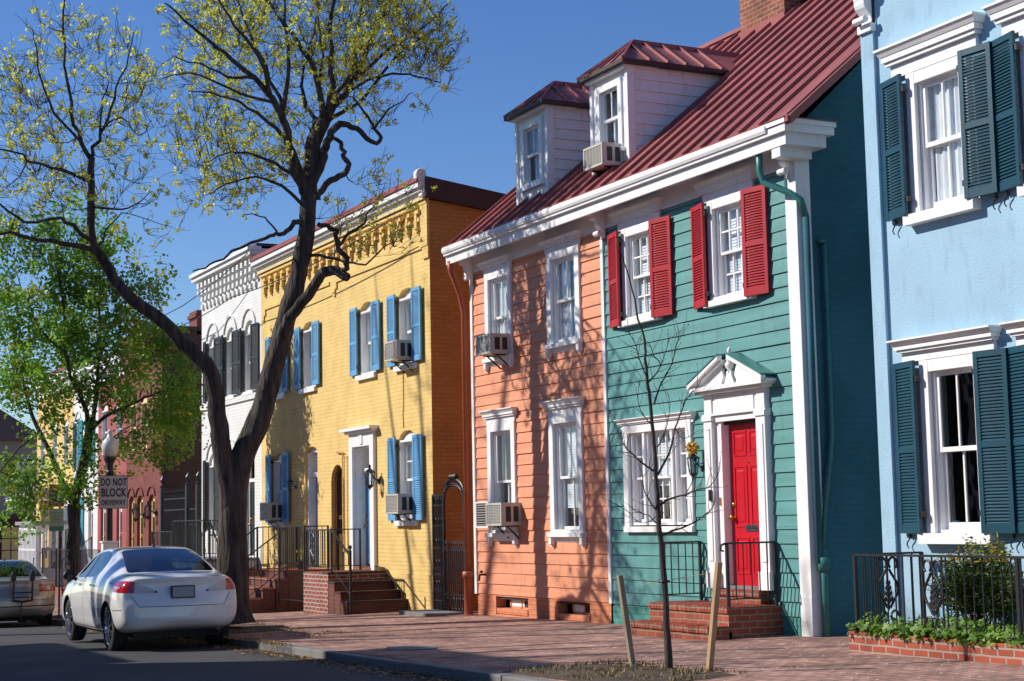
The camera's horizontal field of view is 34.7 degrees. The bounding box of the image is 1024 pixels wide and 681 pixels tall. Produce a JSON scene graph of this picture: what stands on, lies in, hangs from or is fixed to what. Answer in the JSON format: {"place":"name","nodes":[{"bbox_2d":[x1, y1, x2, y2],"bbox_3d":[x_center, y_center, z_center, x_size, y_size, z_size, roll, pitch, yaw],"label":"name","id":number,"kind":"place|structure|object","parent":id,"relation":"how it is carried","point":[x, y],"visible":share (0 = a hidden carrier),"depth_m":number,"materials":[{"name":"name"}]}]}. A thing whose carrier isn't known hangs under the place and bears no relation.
{"place":"outdoors","nodes":[
{"label":"outdoors","id":0,"kind":"place"},
{"bbox_2d":[0,621,458,680],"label":"road","id":1,"kind":"structure","parent":0,"point":[31,651],"depth_m":20.37,"materials":[{"name":"asphalt"}]},
{"bbox_2d":[1,571,48,626],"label":"parking meter","id":2,"kind":"object","parent":1,"relation":"on","point":[13,577],"visible":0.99,"depth_m":33.77,"materials":[{"name":"black metal"}]},
{"bbox_2d":[0,558,55,624],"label":"parked car","id":3,"kind":"object","parent":1,"relation":"on","point":[40,607],"visible":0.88,"depth_m":34.19,"materials":[{"name":"grey metal"}]},
{"bbox_2d":[61,543,236,650],"bbox_3d":[-5.555,3.809,24.737,2.028,1.488,4.566,2,-7,-26],"label":"parked car","id":4,"kind":"object","parent":1,"relation":"on","point":[118,596],"visible":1,"depth_m":23.08,"materials":[{"name":"white metal"}]},
{"bbox_2d":[47,626,465,680],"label":"leaf litter","id":5,"kind":"object","parent":1,"relation":"on","point":[224,647],"visible":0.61,"depth_m":19.77,"materials":[{"name":"plant"}]},
{"bbox_2d":[27,618,556,680],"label":"kerb","id":6,"kind":"structure","parent":1,"relation":"on","point":[453,672],"depth_m":18.46,"materials":[{"name":"concrete"}]},
{"bbox_2d":[222,622,355,645],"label":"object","id":7,"kind":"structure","parent":0,"point":[271,642],"depth_m":23.40,"materials":[{"name":"orange plant"}]},
{"bbox_2d":[0,0,739,431],"label":"sky","id":8,"kind":"structure","parent":0,"point":[517,48],"materials":[{"name":"blue"}]},
{"bbox_2d":[342,651,410,660],"bbox_3d":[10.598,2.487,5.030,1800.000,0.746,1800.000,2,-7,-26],"label":"ground","id":9,"kind":"structure","parent":0,"point":[375,655],"depth_m":25.22,"materials":[{"name":"concrete"}]},
{"bbox_2d":[0,409,36,558],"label":"corner house","id":10,"kind":"structure","parent":9,"relation":"on","point":[9,548],"depth_m":70.62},
{"bbox_2d":[12,459,34,494],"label":"window","id":11,"kind":"structure","parent":10,"relation":"in","point":[31,460],"depth_m":70.81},
{"bbox_2d":[53,595,1023,680],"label":"sidewalk","id":12,"kind":"structure","parent":0,"point":[558,644],"depth_m":18.72,"materials":[{"name":"brick"}]},
{"bbox_2d":[15,520,67,586],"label":"glazed porch","id":13,"kind":"object","parent":12,"relation":"on","point":[31,550],"visible":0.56,"depth_m":54.73,"materials":[{"name":"white glass"}]},
{"bbox_2d":[33,537,61,568],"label":"brick stoop","id":14,"kind":"object","parent":12,"relation":"on","point":[47,547],"visible":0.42,"depth_m":54.76,"materials":[{"name":"brick"}]},
{"bbox_2d":[53,614,62,618],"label":"tree pit soil","id":15,"kind":"object","parent":12,"relation":"on","point":[57,617],"visible":0.09,"depth_m":36.00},
{"bbox_2d":[0,185,211,587],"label":"street tree","id":16,"kind":"object","parent":15,"relation":"on","point":[69,333],"visible":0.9,"depth_m":36.56,"materials":[{"name":"green plant"}]},
{"bbox_2d":[58,531,60,614],"bbox_3d":[-10.499,4.870,38.056,0.040,3.055,0.030,2,-7,-26],"label":"sign post","id":17,"kind":"object","parent":12,"relation":"on","point":[59,554],"visible":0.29,"depth_m":37.99,"materials":[{"name":"metal"}]},
{"bbox_2d":[49,508,63,530],"bbox_3d":[-10.573,4.161,38.074,0.330,0.520,0.016,2,-7,-26],"label":"parking sign","id":18,"kind":"object","parent":17,"relation":"attached to","point":[57,523],"visible":0.94,"depth_m":38.07,"materials":[{"name":"metal"}]},
{"bbox_2d":[49,484,63,506],"bbox_3d":[-10.585,3.605,38.135,0.330,0.520,0.016,2,-7,-26],"label":"parking sign","id":19,"kind":"object","parent":17,"relation":"attached to","point":[56,501],"visible":0.52,"depth_m":38.11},
{"bbox_2d":[42,548,99,587],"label":"iron fence","id":20,"kind":"object","parent":12,"relation":"on","point":[86,557],"visible":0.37,"depth_m":51.47,"materials":[{"name":"metal"}]},
{"bbox_2d":[55,537,91,595],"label":"brick stoop","id":21,"kind":"object","parent":12,"relation":"on","point":[62,589],"visible":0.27,"depth_m":50.31,"materials":[{"name":"brick"}]},
{"bbox_2d":[100,541,118,550],"bbox_3d":[-8.254,4.847,33.599,0.340,1.467,0.260,2,-7,-26],"label":"stone stoop","id":22,"kind":"object","parent":12,"relation":"on","point":[105,545],"visible":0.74,"depth_m":33.56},
{"bbox_2d":[101,429,118,540],"bbox_3d":[-8.276,3.722,33.721,0.380,3.830,0.380,2,-7,-26],"label":"street lamp","id":23,"kind":"object","parent":12,"relation":"on","point":[109,447],"visible":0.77,"depth_m":33.75,"materials":[{"name":"paint"}]},
{"bbox_2d":[99,475,127,508],"bbox_3d":[-8.213,3.116,33.725,0.580,0.680,0.178,2,-7,-26],"label":"road sign","id":24,"kind":"object","parent":23,"relation":"attached to","point":[113,491],"visible":1,"depth_m":33.65,"materials":[{"name":"metal"}]},
{"bbox_2d":[151,530,199,554],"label":"iron fence","id":25,"kind":"object","parent":12,"relation":"on","point":[170,538],"visible":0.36,"depth_m":40.76,"materials":[{"name":"metal"}]},
{"bbox_2d":[160,471,201,556],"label":"iron gate","id":26,"kind":"structure","parent":12,"relation":"on","point":[187,509],"depth_m":43.73,"materials":[{"name":"metal"}]},
{"bbox_2d":[173,520,258,575],"bbox_3d":[-6.813,5.436,38.237,1.350,2.511,3.920,2,-7,-26],"label":"stone stoop","id":27,"kind":"object","parent":12,"relation":"on","point":[212,560],"visible":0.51,"depth_m":37.97,"materials":[{"name":"brown"}]},
{"bbox_2d":[229,623,293,634],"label":"tree pit soil","id":28,"kind":"object","parent":12,"relation":"on","point":[266,627],"visible":0.59,"depth_m":25.34,"materials":[{"name":"soil"}]},
{"bbox_2d":[0,0,471,624],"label":"street tree","id":29,"kind":"object","parent":28,"relation":"on","point":[234,468],"visible":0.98,"depth_m":25.91,"materials":[{"name":"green plant"}]},
{"bbox_2d":[247,525,330,612],"bbox_3d":[-4.942,4.782,34.061,1.767,1.831,2.070,2,-7,-26],"label":"brick stoop","id":30,"kind":"object","parent":12,"relation":"on","point":[263,590],"visible":0.5,"depth_m":33.15,"materials":[{"name":"brick"}]},
{"bbox_2d":[296,550,301,569],"bbox_3d":[-4.318,4.469,33.585,0.230,0.434,0.222,-3,-7,18],"label":"potted plant","id":31,"kind":"object","parent":30,"relation":"on","point":[298,567],"visible":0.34,"depth_m":33.51,"materials":[{"name":"green plant"}]},
{"bbox_2d":[278,526,304,603],"bbox_3d":[-4.339,4.434,32.278,0.035,1.551,1.564,2,-7,-26],"label":"iron railing","id":32,"kind":"object","parent":12,"relation":"on","point":[303,550],"visible":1,"depth_m":32.32,"materials":[{"name":"metal"}]},
{"bbox_2d":[303,528,407,614],"bbox_3d":[-2.934,4.407,30.683,1.210,1.761,2.425,2,-7,-26],"label":"brick stoop","id":33,"kind":"object","parent":12,"relation":"on","point":[350,591],"visible":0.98,"depth_m":30.32,"materials":[{"name":"brick"}]},
{"bbox_2d":[386,645,435,650],"bbox_3d":[-1.233,3.770,20.038,0.611,0.059,0.776,-1,-6,-3],"label":"utility cover","id":34,"kind":"object","parent":12,"relation":"on","point":[414,647],"visible":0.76,"depth_m":19.95,"materials":[{"name":"metal"}]},
{"bbox_2d":[399,609,462,616],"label":"threshold slab","id":35,"kind":"structure","parent":12,"relation":"on","point":[429,612],"depth_m":27.67,"materials":[{"name":"stone"}]},
{"bbox_2d":[431,473,464,613],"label":"iron gate","id":36,"kind":"structure","parent":12,"relation":"on","point":[444,588],"depth_m":28.43,"materials":[{"name":"metal"}]},
{"bbox_2d":[308,614,744,665],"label":"fallen petals","id":37,"kind":"object","parent":12,"relation":"on","point":[487,636],"visible":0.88,"depth_m":21.71,"materials":[{"name":"plant"}]},
{"bbox_2d":[503,657,748,680],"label":"tree pit soil","id":38,"kind":"object","parent":12,"relation":"on","point":[556,674],"visible":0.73,"depth_m":15.19,"materials":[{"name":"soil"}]},
{"bbox_2d":[616,575,635,665],"bbox_3d":[1.136,2.825,16.206,0.183,1.007,0.068,-2,-6,4],"label":"wooden stake","id":39,"kind":"object","parent":38,"relation":"on","point":[625,618],"visible":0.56,"depth_m":16.19,"materials":[{"name":"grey wood"}]},
{"bbox_2d":[602,239,727,667],"bbox_3d":[1.474,1.131,15.882,1.152,4.286,0.618,-4,-7,21],"label":"sapling","id":40,"kind":"object","parent":38,"relation":"on","point":[668,656],"visible":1,"depth_m":15.82,"materials":[{"name":"brown plant"}]},
{"bbox_2d":[706,562,722,671],"bbox_3d":[1.874,2.636,15.254,0.219,1.148,0.068,-5,-7,32],"label":"wooden stake","id":41,"kind":"object","parent":38,"relation":"on","point":[714,616],"visible":1,"depth_m":15.24,"materials":[{"name":"brown wood"}]},
{"bbox_2d":[630,541,783,640],"bbox_3d":[2.363,3.140,20.285,1.086,1.292,1.800,2,-7,-26],"label":"brick stoop","id":42,"kind":"object","parent":12,"relation":"on","point":[743,613],"visible":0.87,"depth_m":19.74,"materials":[{"name":"brick"}]},
{"bbox_2d":[592,627,1011,680],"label":"fallen petals","id":43,"kind":"object","parent":12,"relation":"on","point":[806,661],"visible":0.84,"depth_m":15.83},
{"bbox_2d":[848,630,1023,664],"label":"garden wall","id":44,"kind":"structure","parent":12,"relation":"on","point":[940,648],"depth_m":15.74,"materials":[{"name":"brick"}]},
{"bbox_2d":[852,551,1023,643],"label":"iron fence","id":45,"kind":"object","parent":44,"relation":"on","point":[888,598],"visible":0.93,"depth_m":15.97,"materials":[{"name":"metal"}]},
{"bbox_2d":[473,608,848,638],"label":"alley ground","id":46,"kind":"structure","parent":0,"point":[571,611],"depth_m":19.25,"materials":[{"name":"brick"}]},
{"bbox_2d":[30,366,73,566],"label":"town house","id":47,"kind":"structure","parent":46,"relation":"on","point":[58,439],"depth_m":59.00,"materials":[{"name":"yellow brick"}]},
{"bbox_2d":[5,487,49,516],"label":"porch canopy","id":48,"kind":"object","parent":47,"relation":"attached to","point":[44,499],"visible":0.23,"depth_m":59.66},
{"bbox_2d":[40,429,44,467],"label":"window","id":49,"kind":"structure","parent":47,"relation":"in","point":[42,449],"depth_m":61.79,"materials":[{"name":"white glass"}]},
{"bbox_2d":[53,425,56,460],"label":"window","id":50,"kind":"structure","parent":47,"relation":"in","point":[55,446],"depth_m":59.76,"materials":[{"name":"white glass"}]},
{"bbox_2d":[64,501,67,520],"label":"window","id":51,"kind":"structure","parent":47,"relation":"in","point":[65,508],"depth_m":57.62,"materials":[{"name":"white glass"}]},
{"bbox_2d":[64,420,68,463],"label":"window","id":52,"kind":"structure","parent":47,"relation":"in","point":[67,423],"depth_m":57.98,"materials":[{"name":"white glass"}]},
{"bbox_2d":[65,356,98,548],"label":"town house","id":53,"kind":"structure","parent":46,"relation":"on","point":[89,524],"depth_m":54.35,"materials":[{"name":"white brick"}]},
{"bbox_2d":[76,425,77,468],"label":"window","id":54,"kind":"structure","parent":53,"relation":"in","point":[77,425],"depth_m":56.11,"materials":[{"name":"white glass"}]},
{"bbox_2d":[89,352,126,552],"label":"town house","id":55,"kind":"structure","parent":46,"relation":"on","point":[119,523],"depth_m":51.14,"materials":[{"name":"red brick"}]},
{"bbox_2d":[102,406,107,454],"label":"window","id":56,"kind":"structure","parent":55,"relation":"in","point":[105,422],"depth_m":52.66,"materials":[{"name":"white glass"}]},
{"bbox_2d":[116,407,121,444],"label":"window","id":57,"kind":"structure","parent":55,"relation":"in","point":[118,430],"depth_m":50.89,"materials":[{"name":"white glass"}]},
{"bbox_2d":[119,512,121,546],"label":"door","id":58,"kind":"structure","parent":55,"relation":"in","point":[121,512],"depth_m":50.36,"materials":[{"name":"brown wood"}]},
{"bbox_2d":[119,310,201,546],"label":"town house","id":59,"kind":"structure","parent":46,"relation":"on","point":[144,488],"depth_m":46.83,"materials":[{"name":"red brick"}]},
{"bbox_2d":[130,405,135,449],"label":"window","id":60,"kind":"structure","parent":59,"relation":"in","point":[134,416],"depth_m":49.26,"materials":[{"name":"glass"}]},
{"bbox_2d":[131,504,143,521],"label":"wall lantern","id":61,"kind":"object","parent":59,"relation":"attached to","point":[136,508],"depth_m":47.43,"materials":[{"name":"metal"}]},
{"bbox_2d":[141,398,146,447],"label":"window","id":62,"kind":"structure","parent":59,"relation":"in","point":[143,407],"depth_m":48.11,"materials":[{"name":"glass"}]},
{"bbox_2d":[144,501,155,519],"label":"wall lantern","id":63,"kind":"object","parent":59,"relation":"attached to","point":[148,505],"depth_m":46.18,"materials":[{"name":"metal"}]},
{"bbox_2d":[152,396,157,445],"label":"window","id":64,"kind":"structure","parent":59,"relation":"in","point":[156,396],"depth_m":46.96,"materials":[{"name":"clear glass"}]},
{"bbox_2d":[189,243,277,567],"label":"town house","id":65,"kind":"structure","parent":46,"relation":"on","point":[232,337],"depth_m":39.86,"materials":[{"name":"white brick"}]},
{"bbox_2d":[41,253,247,358],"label":"overhead cable","id":66,"kind":"object","parent":65,"relation":"attached to","point":[199,293],"visible":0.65,"depth_m":40.06,"materials":[{"name":"metal"}]},
{"bbox_2d":[209,459,212,530],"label":"window","id":67,"kind":"structure","parent":65,"relation":"in","point":[210,467],"depth_m":41.61,"materials":[{"name":"white glass"}]},
{"bbox_2d":[209,335,215,358],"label":"window","id":68,"kind":"structure","parent":65,"relation":"in","point":[210,348],"depth_m":41.99,"materials":[{"name":"white glass"}]},
{"bbox_2d":[226,328,234,396],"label":"window","id":69,"kind":"structure","parent":65,"relation":"in","point":[228,343],"depth_m":40.58,"materials":[{"name":"white glass"}]},
{"bbox_2d":[245,321,253,391],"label":"window","id":70,"kind":"structure","parent":65,"relation":"in","point":[247,336],"depth_m":39.25,"materials":[{"name":"white glass"}]},
{"bbox_2d":[248,482,254,555],"bbox_3d":[-6.074,4.193,38.588,0.120,1.730,0.620,2,-7,-26],"label":"door","id":71,"kind":"structure","parent":65,"relation":"in","point":[252,484],"depth_m":38.70,"materials":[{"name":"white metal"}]},
{"bbox_2d":[249,168,505,614],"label":"town house","id":72,"kind":"structure","parent":46,"relation":"on","point":[351,405],"depth_m":31.44,"materials":[{"name":"yellow brick"}]},
{"bbox_2d":[50,224,384,372],"bbox_3d":[-9.760,-0.253,44.368,0.074,0.554,32.504,2,-7,-27],"label":"overhead cable","id":73,"kind":"object","parent":72,"relation":"attached to","point":[264,285],"visible":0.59,"depth_m":36.13,"materials":[{"name":"metal"}]},
{"bbox_2d":[260,502,282,528],"bbox_3d":[-5.308,3.916,36.485,0.432,0.628,0.608,2,-7,-26],"label":"air conditioner","id":74,"kind":"object","parent":72,"relation":"attached to","point":[270,511],"visible":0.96,"depth_m":36.24,"materials":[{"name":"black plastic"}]},
{"bbox_2d":[274,454,281,522],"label":"window","id":75,"kind":"structure","parent":72,"relation":"in","point":[277,464],"depth_m":37.00,"materials":[{"name":"clear glass"}]},
{"bbox_2d":[287,477,296,492],"bbox_3d":[-4.780,3.136,35.605,0.210,0.352,0.160,2,-7,-26],"label":"wall lantern","id":76,"kind":"object","parent":72,"relation":"attached to","point":[288,484],"depth_m":35.58,"materials":[{"name":"metal"}]},
{"bbox_2d":[303,324,314,387],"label":"window","id":77,"kind":"structure","parent":72,"relation":"in","point":[307,371],"depth_m":35.49,"materials":[{"name":"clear glass"}]},
{"bbox_2d":[314,477,317,565],"bbox_3d":[-4.057,3.848,34.791,0.120,1.910,0.620,2,-7,-26],"label":"door","id":78,"kind":"structure","parent":72,"relation":"in","point":[316,477],"depth_m":35.04,"materials":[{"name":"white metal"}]},
{"bbox_2d":[335,465,344,569],"bbox_3d":[-3.310,3.737,33.402,0.340,2.500,0.740,2,-7,-26],"label":"arched door","id":79,"kind":"structure","parent":72,"relation":"in","point":[338,478],"depth_m":33.59,"materials":[{"name":"brown wood"}]},
{"bbox_2d":[363,473,369,563],"bbox_3d":[-2.714,3.480,32.078,0.120,1.780,0.880,2,-7,-26],"label":"door","id":80,"kind":"structure","parent":72,"relation":"in","point":[367,495],"depth_m":32.35,"materials":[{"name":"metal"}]},
{"bbox_2d":[360,304,374,374],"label":"window","id":81,"kind":"structure","parent":72,"relation":"in","point":[365,319],"depth_m":32.47,"materials":[{"name":"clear glass"}]},
{"bbox_2d":[364,464,379,488],"bbox_3d":[-2.667,2.616,31.304,0.302,0.506,0.230,2,-7,-26],"label":"wall lantern","id":82,"kind":"object","parent":72,"relation":"attached to","point":[370,470],"depth_m":31.27,"materials":[{"name":"metal"}]},
{"bbox_2d":[384,339,412,372],"bbox_3d":[-2.050,0.309,30.223,0.412,0.587,0.588,2,-7,-26],"label":"air conditioner","id":83,"kind":"object","parent":72,"relation":"attached to","point":[397,351],"visible":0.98,"depth_m":30.00,"materials":[{"name":"white plastic"}]},
{"bbox_2d":[386,493,412,521],"bbox_3d":[-2.004,3.094,29.937,0.412,0.587,0.588,2,-7,-26],"label":"air conditioner","id":84,"kind":"object","parent":72,"relation":"on","point":[398,504],"visible":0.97,"depth_m":29.71,"materials":[{"name":"white plastic"}]},
{"bbox_2d":[399,431,413,519],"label":"window","id":85,"kind":"structure","parent":72,"relation":"in","point":[405,446],"depth_m":30.48,"materials":[{"name":"clear glass"}]},
{"bbox_2d":[399,290,414,364],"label":"window","id":86,"kind":"structure","parent":72,"relation":"in","point":[404,303],"depth_m":30.73,"materials":[{"name":"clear glass"}]},
{"bbox_2d":[441,22,854,623],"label":"clapboard house","id":87,"kind":"structure","parent":46,"relation":"on","point":[524,252],"depth_m":25.79,"materials":[{"name":"orange wood"},{"name":"orange painted wood clapboard"},{"name":"glass"}]},
{"bbox_2d":[476,333,510,369],"bbox_3d":[-0.267,0.186,26.565,0.452,0.548,0.548,2,-7,-26],"label":"air conditioner","id":88,"kind":"object","parent":87,"relation":"attached to","point":[488,345],"visible":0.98,"depth_m":26.36,"materials":[{"name":"white plastic"}]},
{"bbox_2d":[475,501,521,538],"bbox_3d":[-0.212,2.889,26.313,0.412,0.617,1.024,2,-7,-26],"label":"air conditioner","id":89,"kind":"object","parent":87,"relation":"attached to","point":[489,514],"visible":1,"depth_m":25.94,"materials":[{"name":"white plastic"}]},
{"bbox_2d":[490,276,506,333],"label":"window","id":90,"kind":"structure","parent":87,"relation":"in","point":[497,286],"depth_m":27.16,"materials":[{"name":"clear glass"}]},
{"bbox_2d":[493,430,511,529],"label":"window","id":91,"kind":"structure","parent":87,"relation":"in","point":[501,439],"depth_m":26.92,"materials":[{"name":"clear glass"}]},
{"bbox_2d":[510,600,527,609],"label":"basement window","id":92,"kind":"structure","parent":87,"relation":"in","point":[515,604],"depth_m":26.14,"materials":[{"name":"glass"}]},
{"bbox_2d":[552,254,575,340],"bbox_3d":[1.071,-0.618,25.015,0.581,1.520,0.980,2,-7,-26],"label":"window","id":93,"kind":"structure","parent":87,"relation":"in","point":[563,268],"depth_m":25.17,"materials":[{"name":"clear glass"}]},
{"bbox_2d":[555,421,578,528],"bbox_3d":[1.109,2.059,24.753,0.581,1.860,0.970,2,-7,-26],"label":"window","id":94,"kind":"structure","parent":87,"relation":"in","point":[566,433],"depth_m":24.90,"materials":[{"name":"white glass"}]},
{"bbox_2d":[573,604,589,614],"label":"basement window","id":95,"kind":"structure","parent":87,"relation":"in","point":[577,609],"depth_m":24.32,"materials":[{"name":"glass"}]},
{"bbox_2d":[575,0,885,636],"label":"clapboard house","id":96,"kind":"structure","parent":46,"relation":"on","point":[725,203],"depth_m":20.86,"materials":[{"name":"teal wood"},{"name":"brick"},{"name":"green painted wood clapboard"}]},
{"bbox_2d":[583,142,622,175],"bbox_3d":[1.364,-2.570,24.067,0.412,0.557,0.568,2,-7,-26],"label":"air conditioner","id":97,"kind":"object","parent":96,"relation":"attached to","point":[600,157],"visible":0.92,"depth_m":23.86,"materials":[{"name":"white plastic"}]},
{"bbox_2d":[628,231,650,316],"bbox_3d":[2.077,-0.907,23.011,0.576,1.420,0.900,2,-7,-26],"label":"window","id":98,"kind":"structure","parent":96,"relation":"in","point":[639,266],"depth_m":23.12,"materials":[{"name":"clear glass"}]},
{"bbox_2d":[630,432,669,525],"bbox_3d":[2.024,1.924,22.945,0.596,1.500,0.570,2,-7,-26],"label":"window","id":99,"kind":"structure","parent":96,"relation":"in","point":[635,438],"depth_m":22.95,"materials":[{"name":"clear glass"}]},
{"bbox_2d":[646,429,684,525],"bbox_3d":[2.278,1.863,22.438,0.596,1.500,0.870,2,-7,-26],"label":"window","id":100,"kind":"structure","parent":96,"relation":"in","point":[664,478],"depth_m":22.52,"materials":[{"name":"clear glass"}]},
{"bbox_2d":[674,428,687,524],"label":"window","id":101,"kind":"structure","parent":96,"relation":"in","point":[680,451],"depth_m":21.95,"materials":[{"name":"white glass"}]},
{"bbox_2d":[685,442,704,478],"bbox_3d":[2.380,1.559,21.300,0.258,0.493,0.193,2,-7,-26],"label":"wall lantern","id":102,"kind":"object","parent":96,"relation":"attached to","point":[691,448],"depth_m":21.26,"materials":[{"name":"metal"}]},
{"bbox_2d":[715,202,743,296],"bbox_3d":[3.064,-1.142,21.048,0.576,1.420,0.900,2,-7,-26],"label":"window","id":103,"kind":"structure","parent":96,"relation":"in","point":[728,218],"depth_m":21.14,"materials":[{"name":"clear glass"}]},
{"bbox_2d":[728,422,760,585],"bbox_3d":[2.963,2.046,20.509,0.120,2.030,0.830,2,-7,-26],"label":"door","id":104,"kind":"structure","parent":96,"relation":"in","point":[744,517],"depth_m":20.62,"materials":[{"name":"red wood"}]},
{"bbox_2d":[852,0,1023,632],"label":"town house","id":105,"kind":"structure","parent":46,"relation":"on","point":[943,92],"depth_m":17.33,"materials":[{"name":"blue paint"}]},
{"bbox_2d":[918,70,963,209],"bbox_3d":[4.649,-2.127,17.477,0.166,1.460,0.690,2,-7,-26],"label":"window","id":106,"kind":"structure","parent":105,"relation":"in","point":[938,97],"depth_m":17.61,"materials":[{"name":"white glass"}]},
{"bbox_2d":[931,366,980,532],"bbox_3d":[4.714,1.133,17.120,0.166,1.740,0.690,2,-7,-26],"label":"window","id":107,"kind":"structure","parent":105,"relation":"in","point":[952,389],"depth_m":17.19,"materials":[{"name":"white glass"}]},
{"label":"garden bed","id":108,"kind":"structure","parent":0,"visible":0},
{"bbox_2d":[846,611,1023,648],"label":"ivy","id":109,"kind":"object","parent":108,"relation":"on","point":[917,629],"visible":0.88,"depth_m":15.79,"materials":[{"name":"green plant"}]},
{"bbox_2d":[927,531,1023,632],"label":"shrub","id":110,"kind":"object","parent":108,"relation":"on","point":[987,586],"visible":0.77,"depth_m":15.90,"materials":[{"name":"green plant"}]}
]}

